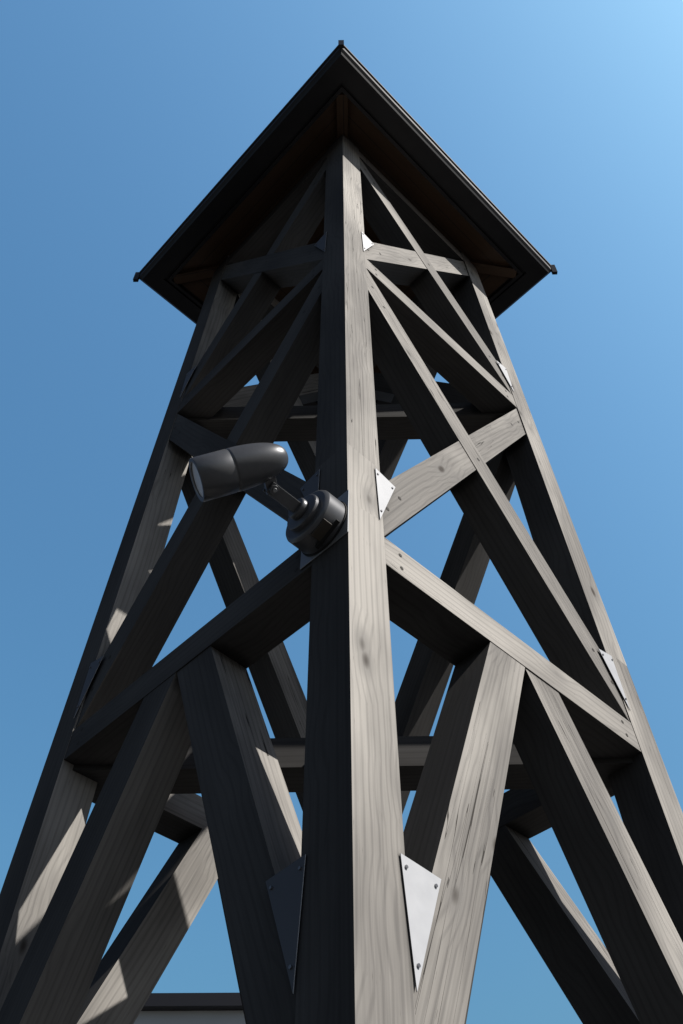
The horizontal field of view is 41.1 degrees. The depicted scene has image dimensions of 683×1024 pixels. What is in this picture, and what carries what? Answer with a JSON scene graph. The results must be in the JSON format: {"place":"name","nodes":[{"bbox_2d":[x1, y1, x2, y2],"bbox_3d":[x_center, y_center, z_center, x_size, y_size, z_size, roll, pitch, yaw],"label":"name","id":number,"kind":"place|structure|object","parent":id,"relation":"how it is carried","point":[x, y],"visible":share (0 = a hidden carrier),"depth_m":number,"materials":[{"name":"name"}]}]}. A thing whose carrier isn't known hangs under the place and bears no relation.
{"place":"outdoors","nodes":[
{"label":"outdoors","id":0,"kind":"place"},
{"bbox_2d":[134,993,245,1023],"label":"building","id":1,"kind":"structure","parent":0,"point":[192,1008],"depth_m":19.85,"materials":[{"name":"black"}]},
{"bbox_2d":[0,0,682,1023],"label":"sky","id":2,"kind":"structure","parent":0,"point":[118,118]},
{"label":"ground","id":3,"kind":"structure","parent":0,"visible":0},
{"bbox_2d":[0,134,682,1023],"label":"timber tower","id":4,"kind":"structure","parent":3,"relation":"on","point":[352,752],"depth_m":2.95,"materials":[{"name":"grey wood"}]},
{"bbox_2d":[189,443,348,569],"bbox_3d":[-0.220,-0.058,2.585,0.455,0.206,0.233,37,-60,-26],"label":"spotlight","id":5,"kind":"object","parent":4,"relation":"attached to","point":[317,523],"visible":1,"depth_m":2.56,"materials":[{"name":"grey metal"}]},
{"bbox_2d":[133,40,557,405],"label":"roof","id":6,"kind":"structure","parent":4,"relation":"on","point":[343,91],"depth_m":6.14,"materials":[{"name":"metal"}]},
{"bbox_2d":[74,159,629,992],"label":"gusset plates","id":7,"kind":"object","parent":4,"relation":"attached to","point":[286,887],"visible":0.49,"depth_m":1.83,"materials":[{"name":"grey metal"}]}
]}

